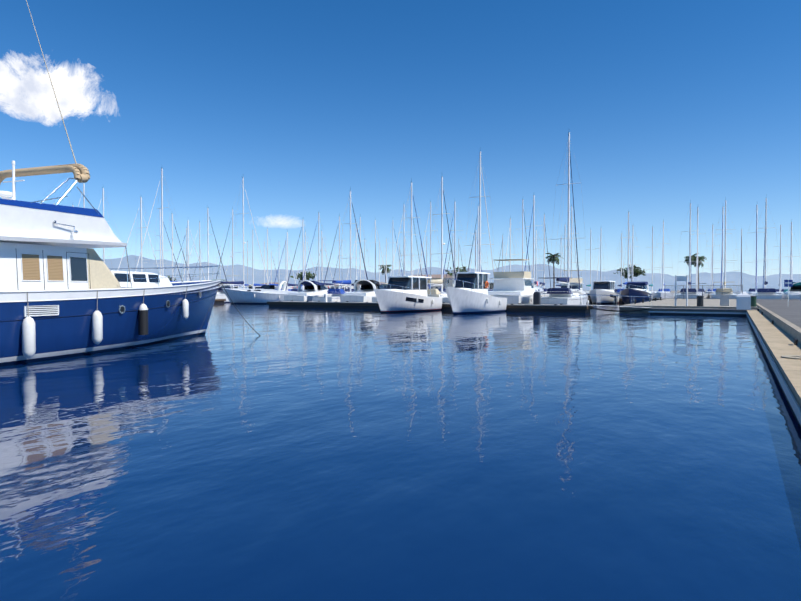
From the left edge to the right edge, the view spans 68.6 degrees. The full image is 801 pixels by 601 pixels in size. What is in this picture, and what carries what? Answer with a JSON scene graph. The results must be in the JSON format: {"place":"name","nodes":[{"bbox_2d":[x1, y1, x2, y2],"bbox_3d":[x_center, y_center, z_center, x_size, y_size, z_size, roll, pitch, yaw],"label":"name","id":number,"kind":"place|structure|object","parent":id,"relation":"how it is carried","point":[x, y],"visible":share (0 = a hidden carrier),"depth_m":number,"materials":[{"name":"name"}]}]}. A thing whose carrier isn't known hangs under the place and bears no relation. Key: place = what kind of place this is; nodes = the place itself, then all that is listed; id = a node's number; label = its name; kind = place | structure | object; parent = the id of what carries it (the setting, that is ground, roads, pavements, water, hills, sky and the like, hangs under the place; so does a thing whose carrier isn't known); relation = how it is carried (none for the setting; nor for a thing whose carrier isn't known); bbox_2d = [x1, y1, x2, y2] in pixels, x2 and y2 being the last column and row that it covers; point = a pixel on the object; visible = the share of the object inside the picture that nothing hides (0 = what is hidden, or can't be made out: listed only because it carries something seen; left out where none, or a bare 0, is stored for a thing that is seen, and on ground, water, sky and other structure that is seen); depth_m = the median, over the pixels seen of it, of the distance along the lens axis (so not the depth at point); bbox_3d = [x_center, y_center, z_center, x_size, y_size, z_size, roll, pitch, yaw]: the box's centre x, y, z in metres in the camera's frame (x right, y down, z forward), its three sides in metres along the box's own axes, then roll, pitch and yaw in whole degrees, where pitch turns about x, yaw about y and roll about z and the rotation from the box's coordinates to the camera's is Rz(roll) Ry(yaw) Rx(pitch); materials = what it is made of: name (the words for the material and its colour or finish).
{"place":"outdoors","nodes":[
{"label":"outdoors","id":0,"kind":"place"},
{"bbox_2d":[0,290,800,600],"bbox_3d":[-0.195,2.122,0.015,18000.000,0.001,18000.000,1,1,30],"label":"sea water","id":1,"kind":"structure","parent":0,"point":[320,454],"depth_m":7.16,"materials":[{"name":"blue liquid"}]},
{"bbox_2d":[78,183,110,259],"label":"sailboat","id":2,"kind":"object","parent":1,"relation":"on","point":[83,197],"visible":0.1,"depth_m":92.38,"materials":[{"name":"white metal"}]},
{"bbox_2d":[98,188,119,263],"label":"sailboat","id":3,"kind":"object","parent":1,"relation":"on","point":[111,220],"visible":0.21,"depth_m":90.49,"materials":[{"name":"white metal"}]},
{"bbox_2d":[0,0,225,366],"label":"yacht","id":4,"kind":"object","parent":1,"relation":"on","point":[65,292],"visible":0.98,"depth_m":18.49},
{"bbox_2d":[194,283,259,341],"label":"trawler mooring lines","id":5,"kind":"object","parent":4,"relation":"attached to","point":[235,307],"visible":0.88,"depth_m":27.35,"materials":[{"name":"grey fabric"}]},
{"bbox_2d":[121,217,159,273],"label":"sailboat","id":6,"kind":"object","parent":1,"relation":"on","point":[146,251],"visible":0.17,"depth_m":111.64,"materials":[{"name":"white metal"}]},
{"bbox_2d":[117,197,171,278],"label":"sailboat","id":7,"kind":"object","parent":1,"relation":"on","point":[140,209],"visible":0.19,"depth_m":85.95,"materials":[{"name":"white metal"}]},
{"bbox_2d":[135,168,184,281],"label":"sailboat","id":8,"kind":"object","parent":1,"relation":"on","point":[162,175],"visible":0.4,"depth_m":83.19,"materials":[{"name":"white metal"}]},
{"bbox_2d":[153,209,180,276],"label":"sailboat","id":9,"kind":"object","parent":1,"relation":"on","point":[165,246],"visible":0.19,"depth_m":108.88,"materials":[{"name":"white metal"}]},
{"bbox_2d":[153,213,190,280],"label":"sailboat","id":10,"kind":"object","parent":1,"relation":"on","point":[172,246],"visible":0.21,"depth_m":105.80,"materials":[{"name":"white metal"}]},
{"bbox_2d":[170,228,193,280],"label":"sailboat","id":11,"kind":"object","parent":1,"relation":"on","point":[186,256],"visible":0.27,"depth_m":131.52,"materials":[{"name":"white metal"}]},
{"bbox_2d":[173,220,204,280],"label":"sailboat","id":12,"kind":"object","parent":1,"relation":"on","point":[188,251],"visible":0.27,"depth_m":103.34,"materials":[{"name":"white metal"}]},
{"bbox_2d":[183,222,216,280],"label":"sailboat","id":13,"kind":"object","parent":1,"relation":"on","point":[199,251],"visible":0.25,"depth_m":128.56,"materials":[{"name":"white metal"}]},
{"bbox_2d":[183,208,228,293],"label":"sailboat","id":14,"kind":"object","parent":1,"relation":"on","point":[208,218],"visible":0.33,"depth_m":101.45,"materials":[{"name":"white metal"}]},
{"bbox_2d":[214,299,225,303],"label":"pontoon","id":15,"kind":"object","parent":1,"relation":"on","point":[216,301],"visible":0.02,"depth_m":89.45,"materials":[{"name":"grey concrete"}]},
{"bbox_2d":[216,209,250,292],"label":"sailboat","id":16,"kind":"object","parent":1,"relation":"on","point":[232,263],"visible":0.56,"depth_m":124.20,"materials":[{"name":"white metal"}]},
{"bbox_2d":[215,177,268,302],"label":"sailboat","id":17,"kind":"object","parent":1,"relation":"on","point":[221,295],"visible":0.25,"depth_m":99.84,"materials":[{"name":"white metal"}]},
{"bbox_2d":[244,240,257,288],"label":"sailboat","id":18,"kind":"object","parent":1,"relation":"on","point":[247,264],"visible":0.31,"depth_m":179.86,"materials":[{"name":"silver metal"}]},
{"bbox_2d":[238,230,276,288],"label":"sailboat","id":19,"kind":"object","parent":1,"relation":"on","point":[257,285],"visible":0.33,"depth_m":122.52,"materials":[{"name":"white metal"}]},
{"bbox_2d":[222,279,296,303],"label":"motorboat","id":20,"kind":"object","parent":1,"relation":"on","point":[263,294],"visible":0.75,"depth_m":85.94,"materials":[{"name":"plastic"}]},
{"bbox_2d":[255,229,292,289],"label":"sailboat","id":21,"kind":"object","parent":1,"relation":"on","point":[276,285],"visible":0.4,"depth_m":120.44,"materials":[{"name":"white metal"}]},
{"bbox_2d":[274,232,301,291],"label":"sailboat","id":22,"kind":"object","parent":1,"relation":"on","point":[292,285],"visible":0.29,"depth_m":118.41,"materials":[{"name":"white metal"}]},
{"bbox_2d":[281,232,316,290],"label":"sailboat","id":23,"kind":"object","parent":1,"relation":"on","point":[305,259],"visible":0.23,"depth_m":135.98,"materials":[{"name":"white metal"}]},
{"bbox_2d":[286,221,329,290],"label":"sailboat","id":24,"kind":"object","parent":1,"relation":"on","point":[303,259],"visible":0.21,"depth_m":115.19,"materials":[{"name":"white metal"}]},
{"bbox_2d":[284,279,339,300],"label":"motorboat","id":25,"kind":"object","parent":1,"relation":"on","point":[309,292],"visible":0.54,"depth_m":75.48,"materials":[{"name":"white plastic"}]},
{"bbox_2d":[297,231,334,288],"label":"sailboat","id":26,"kind":"object","parent":1,"relation":"on","point":[321,259],"visible":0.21,"depth_m":133.71,"materials":[{"name":"white metal"}]},
{"bbox_2d":[301,212,335,287],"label":"sailboat","id":27,"kind":"object","parent":1,"relation":"on","point":[327,284],"visible":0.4,"depth_m":112.58,"materials":[{"name":"white metal"}]},
{"bbox_2d":[314,238,330,286],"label":"sailboat","id":28,"kind":"object","parent":1,"relation":"on","point":[322,263],"visible":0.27,"depth_m":165.28,"materials":[{"name":"silver metal"}]},
{"bbox_2d":[312,188,367,301],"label":"sailboat","id":29,"kind":"object","parent":1,"relation":"on","point":[335,295],"visible":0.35,"depth_m":74.34,"materials":[{"name":"white metal"}]},
{"bbox_2d":[323,214,357,292],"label":"sailboat","id":30,"kind":"object","parent":1,"relation":"on","point":[348,290],"visible":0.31,"depth_m":110.84,"materials":[{"name":"white metal"}]},
{"bbox_2d":[342,227,366,290],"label":"sailboat","id":31,"kind":"object","parent":1,"relation":"on","point":[356,244],"visible":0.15,"depth_m":129.51,"materials":[{"name":"white metal"}]},
{"bbox_2d":[344,217,369,289],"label":"sailboat","id":32,"kind":"object","parent":1,"relation":"on","point":[360,254],"visible":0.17,"depth_m":108.27,"materials":[{"name":"white metal"}]},
{"bbox_2d":[340,280,384,301],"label":"motorboat","id":33,"kind":"object","parent":1,"relation":"on","point":[365,293],"visible":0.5,"depth_m":70.68,"materials":[{"name":"white plastic"}]},
{"bbox_2d":[357,240,372,279],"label":"sailboat","id":34,"kind":"object","parent":1,"relation":"on","point":[364,260],"visible":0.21,"depth_m":158.82,"materials":[{"name":"white metal"}]},
{"bbox_2d":[365,220,386,280],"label":"sailboat","id":35,"kind":"object","parent":1,"relation":"on","point":[375,251],"visible":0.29,"depth_m":126.79,"materials":[{"name":"white metal"}]},
{"bbox_2d":[378,238,393,282],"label":"sailboat","id":36,"kind":"object","parent":1,"relation":"on","point":[386,261],"visible":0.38,"depth_m":155.46,"materials":[{"name":"white metal"}]},
{"bbox_2d":[372,178,429,301],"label":"sailboat","id":37,"kind":"object","parent":1,"relation":"on","point":[374,299],"visible":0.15,"depth_m":72.95,"materials":[{"name":"white metal"}]},
{"bbox_2d":[390,207,416,275],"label":"sailboat","id":38,"kind":"object","parent":1,"relation":"on","point":[403,249],"visible":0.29,"depth_m":103.52,"materials":[{"name":"white metal"}]},
{"bbox_2d":[374,276,441,312],"bbox_3d":[0.263,-0.743,56.644,3.923,4.616,10.600,1,1,30],"label":"motorboat","id":39,"kind":"object","parent":1,"relation":"on","point":[403,294],"visible":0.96,"depth_m":55.38,"materials":[{"name":"white plastic"}]},
{"bbox_2d":[399,212,421,275],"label":"sailboat","id":40,"kind":"object","parent":1,"relation":"on","point":[417,247],"visible":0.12,"depth_m":122.69,"materials":[{"name":"white metal"}]},
{"bbox_2d":[420,237,434,286],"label":"sailboat","id":41,"kind":"object","parent":1,"relation":"on","point":[426,259],"visible":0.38,"depth_m":149.52,"materials":[{"name":"white metal"}]},
{"bbox_2d":[267,301,592,312],"bbox_3d":[0.859,0.756,64.098,38.560,1.140,2.560,1,1,30],"label":"pontoon","id":42,"kind":"object","parent":1,"relation":"on","point":[516,307],"visible":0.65,"depth_m":61.50,"materials":[{"name":"grey concrete"}]},
{"bbox_2d":[533,292,540,304],"bbox_3d":[13.273,-0.228,57.082,0.550,1.250,0.550,1,1,30],"label":"dark pedestal","id":43,"kind":"object","parent":42,"relation":"on","point":[536,298],"visible":1,"depth_m":56.88,"materials":[{"name":"grey metal"}]},
{"bbox_2d":[417,202,446,292],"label":"sailboat","id":44,"kind":"object","parent":1,"relation":"on","point":[430,250],"visible":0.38,"depth_m":100.89,"materials":[{"name":"white metal"}]},
{"bbox_2d":[424,176,455,297],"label":"sailboat","id":45,"kind":"object","parent":1,"relation":"on","point":[434,293],"visible":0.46,"depth_m":69.89,"materials":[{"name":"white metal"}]},
{"bbox_2d":[440,201,465,289],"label":"sailboat","id":46,"kind":"object","parent":1,"relation":"on","point":[454,243],"visible":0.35,"depth_m":98.42,"materials":[{"name":"white metal"}]},
{"bbox_2d":[442,152,493,302],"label":"sailboat","id":47,"kind":"object","parent":1,"relation":"on","point":[445,299],"visible":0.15,"depth_m":68.73,"materials":[{"name":"white metal"}]},
{"bbox_2d":[446,265,506,313],"bbox_3d":[6.448,-0.815,53.358,3.807,4.883,10.200,1,1,30],"label":"motorboat","id":48,"kind":"object","parent":1,"relation":"on","point":[467,293],"visible":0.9,"depth_m":51.80,"materials":[{"name":"white plastic"}]},
{"bbox_2d":[468,206,492,290],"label":"sailboat","id":49,"kind":"object","parent":1,"relation":"on","point":[478,246],"visible":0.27,"depth_m":96.96,"materials":[{"name":"white metal"}]},
{"bbox_2d":[497,235,507,271],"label":"sailboat","id":50,"kind":"object","parent":1,"relation":"on","point":[502,254],"visible":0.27,"depth_m":139.50,"materials":[{"name":"silver metal"}]},
{"bbox_2d":[504,218,516,271],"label":"sailboat","id":51,"kind":"object","parent":1,"relation":"on","point":[510,254],"visible":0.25,"depth_m":95.69,"materials":[{"name":"white metal"}]},
{"bbox_2d":[488,259,543,303],"bbox_3d":[13.561,-1.537,66.269,4.760,5.844,13.500,1,1,30],"label":"motorboat","id":52,"kind":"object","parent":1,"relation":"on","point":[514,287],"visible":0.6,"depth_m":62.41,"materials":[{"name":"white plastic"}]},
{"bbox_2d":[513,199,531,273],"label":"sailboat","id":53,"kind":"object","parent":1,"relation":"on","point":[522,239],"visible":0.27,"depth_m":110.41,"materials":[{"name":"white metal"}]},
{"bbox_2d":[522,195,548,296],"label":"sailboat","id":54,"kind":"object","parent":1,"relation":"on","point":[545,289],"visible":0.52,"depth_m":91.78,"materials":[{"name":"white metal"}]},
{"bbox_2d":[530,230,543,286],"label":"sailboat","id":55,"kind":"object","parent":1,"relation":"on","point":[538,256],"visible":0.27,"depth_m":134.59,"materials":[{"name":"white metal"}]},
{"bbox_2d":[534,214,552,287],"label":"sailboat","id":56,"kind":"object","parent":1,"relation":"on","point":[543,284],"visible":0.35,"depth_m":108.22,"materials":[{"name":"white metal"}]},
{"bbox_2d":[535,133,588,304],"bbox_3d":[17.795,-8.648,63.063,4.500,20.284,13.660,1,1,30],"label":"sailboat","id":57,"kind":"object","parent":1,"relation":"on","point":[563,296],"visible":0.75,"depth_m":61.57,"materials":[{"name":"white plastic"}]},
{"bbox_2d":[553,207,580,283],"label":"sailboat","id":58,"kind":"object","parent":1,"relation":"on","point":[571,219],"visible":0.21,"depth_m":106.11,"materials":[{"name":"white metal"}]},
{"bbox_2d":[561,270,585,294],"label":"motorboat","id":59,"kind":"object","parent":1,"relation":"on","point":[573,283],"visible":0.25,"depth_m":91.63,"materials":[{"name":"white plastic"}]},
{"bbox_2d":[583,230,592,294],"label":"sailboat","id":60,"kind":"object","parent":1,"relation":"on","point":[587,292],"visible":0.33,"depth_m":144.31,"materials":[{"name":"silver metal"}]},
{"bbox_2d":[593,233,608,280],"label":"sailboat","id":61,"kind":"object","parent":1,"relation":"on","point":[600,260],"visible":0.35,"depth_m":128.47,"materials":[{"name":"white metal"}]},
{"bbox_2d":[589,281,619,303],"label":"motorboat","id":62,"kind":"object","parent":1,"relation":"on","point":[602,288],"visible":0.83,"depth_m":87.14,"materials":[{"name":"white plastic"}]},
{"bbox_2d":[614,233,625,293],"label":"sailboat","id":63,"kind":"object","parent":1,"relation":"on","point":[620,285],"visible":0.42,"depth_m":140.69,"materials":[{"name":"white metal"}]},
{"bbox_2d":[587,298,664,302],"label":"pontoon","id":64,"kind":"object","parent":1,"relation":"on","point":[620,300],"depth_m":92.81,"materials":[{"name":"grey concrete"}]},
{"bbox_2d":[616,212,638,297],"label":"sailboat","id":65,"kind":"object","parent":1,"relation":"on","point":[628,264],"visible":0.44,"depth_m":101.12,"materials":[{"name":"white metal"}]},
{"bbox_2d":[623,232,641,288],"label":"sailboat","id":66,"kind":"object","parent":1,"relation":"on","point":[632,258],"visible":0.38,"depth_m":124.33,"materials":[{"name":"white metal"}]},
{"bbox_2d":[620,281,652,303],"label":"motorboat","id":67,"kind":"object","parent":1,"relation":"on","point":[637,288],"visible":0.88,"depth_m":83.92,"materials":[{"name":"blue plastic"}]},
{"bbox_2d":[645,226,659,293],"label":"sailboat","id":68,"kind":"object","parent":1,"relation":"on","point":[651,285],"visible":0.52,"depth_m":137.35,"materials":[{"name":"silver metal"}]},
{"bbox_2d":[652,219,674,298],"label":"sailboat","id":69,"kind":"object","parent":1,"relation":"on","point":[664,293],"visible":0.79,"depth_m":121.06,"materials":[{"name":"white metal"}]},
{"bbox_2d":[676,200,703,297],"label":"sailboat","id":70,"kind":"object","parent":1,"relation":"on","point":[692,293],"visible":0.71,"depth_m":99.64,"materials":[{"name":"white metal"}]},
{"bbox_2d":[686,207,708,297],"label":"sailboat","id":71,"kind":"object","parent":1,"relation":"on","point":[705,295],"visible":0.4,"depth_m":106.63,"materials":[{"name":"white metal"}]},
{"bbox_2d":[648,308,757,315],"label":"quay pier","id":72,"kind":"structure","parent":1,"relation":"in","point":[701,311],"depth_m":48.70,"materials":[{"name":"concrete"}]},
{"bbox_2d":[580,294,650,311],"bbox_3d":[19.546,0.224,53.353,6.107,1.535,1.458,1,1,32],"label":"gangway","id":73,"kind":"object","parent":72,"relation":"on","point":[618,306],"visible":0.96,"depth_m":53.11,"materials":[{"name":"grey metal"}]},
{"bbox_2d":[736,293,750,309],"bbox_3d":[28.012,0.078,47.906,1.000,1.300,1.000,1,1,30],"label":"pedestal cabinet","id":74,"kind":"object","parent":72,"relation":"on","point":[743,301],"visible":1,"depth_m":47.48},
{"bbox_2d":[706,225,720,293],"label":"sailboat","id":75,"kind":"object","parent":1,"relation":"on","point":[711,268],"visible":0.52,"depth_m":127.51,"materials":[{"name":"white metal"}]},
{"bbox_2d":[709,207,734,297],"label":"sailboat","id":76,"kind":"object","parent":1,"relation":"on","point":[722,262],"visible":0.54,"depth_m":104.53,"materials":[{"name":"white metal"}]},
{"bbox_2d":[711,200,737,298],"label":"sailboat","id":77,"kind":"object","parent":1,"relation":"on","point":[725,291],"visible":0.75,"depth_m":94.91,"materials":[{"name":"white metal"}]},
{"bbox_2d":[732,229,748,293],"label":"sailboat","id":78,"kind":"object","parent":1,"relation":"on","point":[741,267],"visible":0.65,"depth_m":124.68,"materials":[{"name":"silver metal"}]},
{"bbox_2d":[743,205,768,294],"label":"sailboat","id":79,"kind":"object","parent":1,"relation":"on","point":[753,291],"visible":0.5,"depth_m":101.95,"materials":[{"name":"white metal"}]},
{"bbox_2d":[750,198,782,298],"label":"sailboat","id":80,"kind":"object","parent":1,"relation":"on","point":[764,292],"visible":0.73,"depth_m":92.29,"materials":[{"name":"white metal"}]},
{"bbox_2d":[771,225,788,293],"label":"sailboat","id":81,"kind":"object","parent":1,"relation":"on","point":[778,291],"visible":0.54,"depth_m":122.36,"materials":[{"name":"white metal"}]},
{"bbox_2d":[780,222,800,298],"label":"sailboat","id":82,"kind":"object","parent":1,"relation":"on","point":[791,274],"visible":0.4,"depth_m":101.17,"materials":[{"name":"white metal"}]},
{"bbox_2d":[785,282,800,299],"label":"motorboat","id":83,"kind":"object","parent":1,"relation":"on","point":[795,291],"visible":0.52,"depth_m":88.59,"materials":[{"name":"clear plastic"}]},
{"bbox_2d":[0,0,800,275],"label":"sky","id":84,"kind":"structure","parent":0,"point":[663,105],"materials":[{"name":"blue"}]},
{"bbox_2d":[102,255,800,289],"bbox_3d":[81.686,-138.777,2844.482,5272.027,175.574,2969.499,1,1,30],"label":"hills","id":85,"kind":"structure","parent":0,"point":[747,283],"depth_m":2801.24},
{"bbox_2d":[619,299,758,312],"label":"quay apron pavement","id":86,"kind":"structure","parent":0,"point":[692,303],"depth_m":54.00,"materials":[{"name":"concrete"}]},
{"bbox_2d":[675,275,687,305],"bbox_3d":[24.617,-0.848,51.429,1.040,2.700,0.140,1,1,30],"label":"sign","id":87,"kind":"object","parent":86,"relation":"on","point":[681,278],"visible":1,"depth_m":51.34,"materials":[{"name":"white metal"}]},
{"bbox_2d":[697,296,703,305],"bbox_3d":[26.174,0.056,51.251,0.552,0.900,0.580,1,1,30],"label":"bin","id":88,"kind":"object","parent":86,"relation":"on","point":[699,300],"visible":1,"depth_m":51.02,"materials":[{"name":"grey"}]},
{"bbox_2d":[665,285,742,298],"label":"gate fence","id":89,"kind":"object","parent":86,"relation":"on","point":[680,293],"visible":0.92,"depth_m":85.29,"materials":[{"name":"grey"}]},
{"bbox_2d":[720,295,728,305],"bbox_3d":[28.870,0.012,52.249,0.700,0.950,0.600,1,1,30],"label":"storage box","id":90,"kind":"object","parent":86,"relation":"on","point":[724,300],"visible":1,"depth_m":51.99,"materials":[{"name":"grey plastic"}]},
{"bbox_2d":[751,296,756,306],"bbox_3d":[30.146,0.076,50.144,0.514,0.900,0.540,1,1,30],"label":"bin","id":91,"kind":"object","parent":86,"relation":"on","point":[753,300],"visible":0.75,"depth_m":49.92,"materials":[{"name":"green plastic"}]},
{"bbox_2d":[746,310,800,424],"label":"quay walkway","id":92,"kind":"structure","parent":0,"point":[776,341],"depth_m":15.55,"materials":[{"name":"concrete"}]},
{"bbox_2d":[781,355,800,358],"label":"rope coil","id":93,"kind":"object","parent":92,"relation":"on","point":[792,356],"visible":1,"depth_m":14.07,"materials":[{"name":"beige fabric"}]},
{"bbox_2d":[756,299,800,327],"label":"quay pavement","id":94,"kind":"structure","parent":0,"point":[791,313],"depth_m":47.79,"materials":[{"name":"concrete"}]},
{"bbox_2d":[756,303,800,344],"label":"quay kerb","id":95,"kind":"structure","parent":94,"relation":"on","point":[792,330],"depth_m":24.61,"materials":[{"name":"concrete"}]},
{"bbox_2d":[784,280,792,306],"bbox_3d":[33.099,-0.622,50.064,0.600,2.300,0.060,1,1,30],"label":"sign post","id":96,"kind":"object","parent":94,"relation":"on","point":[788,283],"visible":1,"depth_m":50.04,"materials":[{"name":"blue metal"}]},
{"bbox_3d":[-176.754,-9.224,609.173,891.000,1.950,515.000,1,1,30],"label":"quay ground","id":97,"kind":"structure","parent":0,"visible":0},
{"bbox_2d":[290,271,315,280],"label":"tree","id":98,"kind":"object","parent":97,"relation":"on","point":[309,275],"visible":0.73,"depth_m":289.65,"materials":[{"name":"green plant"}]},
{"bbox_2d":[378,265,391,282],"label":"palm tree","id":99,"kind":"object","parent":97,"relation":"on","point":[384,270],"visible":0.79,"depth_m":232.33,"materials":[{"name":"green plant"}]},
{"bbox_2d":[409,274,453,288],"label":"boat","id":100,"kind":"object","parent":97,"relation":"on","point":[450,280],"depth_m":248.04,"materials":[{"name":"grey plastic"}]},
{"bbox_2d":[445,266,469,275],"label":"tree","id":101,"kind":"object","parent":97,"relation":"on","point":[456,269],"visible":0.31,"depth_m":249.52,"materials":[{"name":"green plant"}]},
{"bbox_2d":[545,253,563,287],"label":"palm tree","id":102,"kind":"object","parent":97,"relation":"on","point":[553,258],"visible":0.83,"depth_m":189.68,"materials":[{"name":"green plant"}]},
{"bbox_2d":[615,265,646,281],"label":"tree","id":103,"kind":"object","parent":97,"relation":"on","point":[637,271],"visible":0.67,"depth_m":203.02,"materials":[{"name":"green plant"}]},
{"bbox_2d":[684,253,699,287],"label":"palm tree","id":104,"kind":"object","parent":97,"relation":"on","point":[692,259],"visible":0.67,"depth_m":197.26,"materials":[{"name":"green plant"}]},
{"bbox_2d":[691,256,706,288],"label":"palm tree","id":105,"kind":"object","parent":97,"relation":"on","point":[701,258],"visible":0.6,"depth_m":197.54,"materials":[{"name":"green plant"}]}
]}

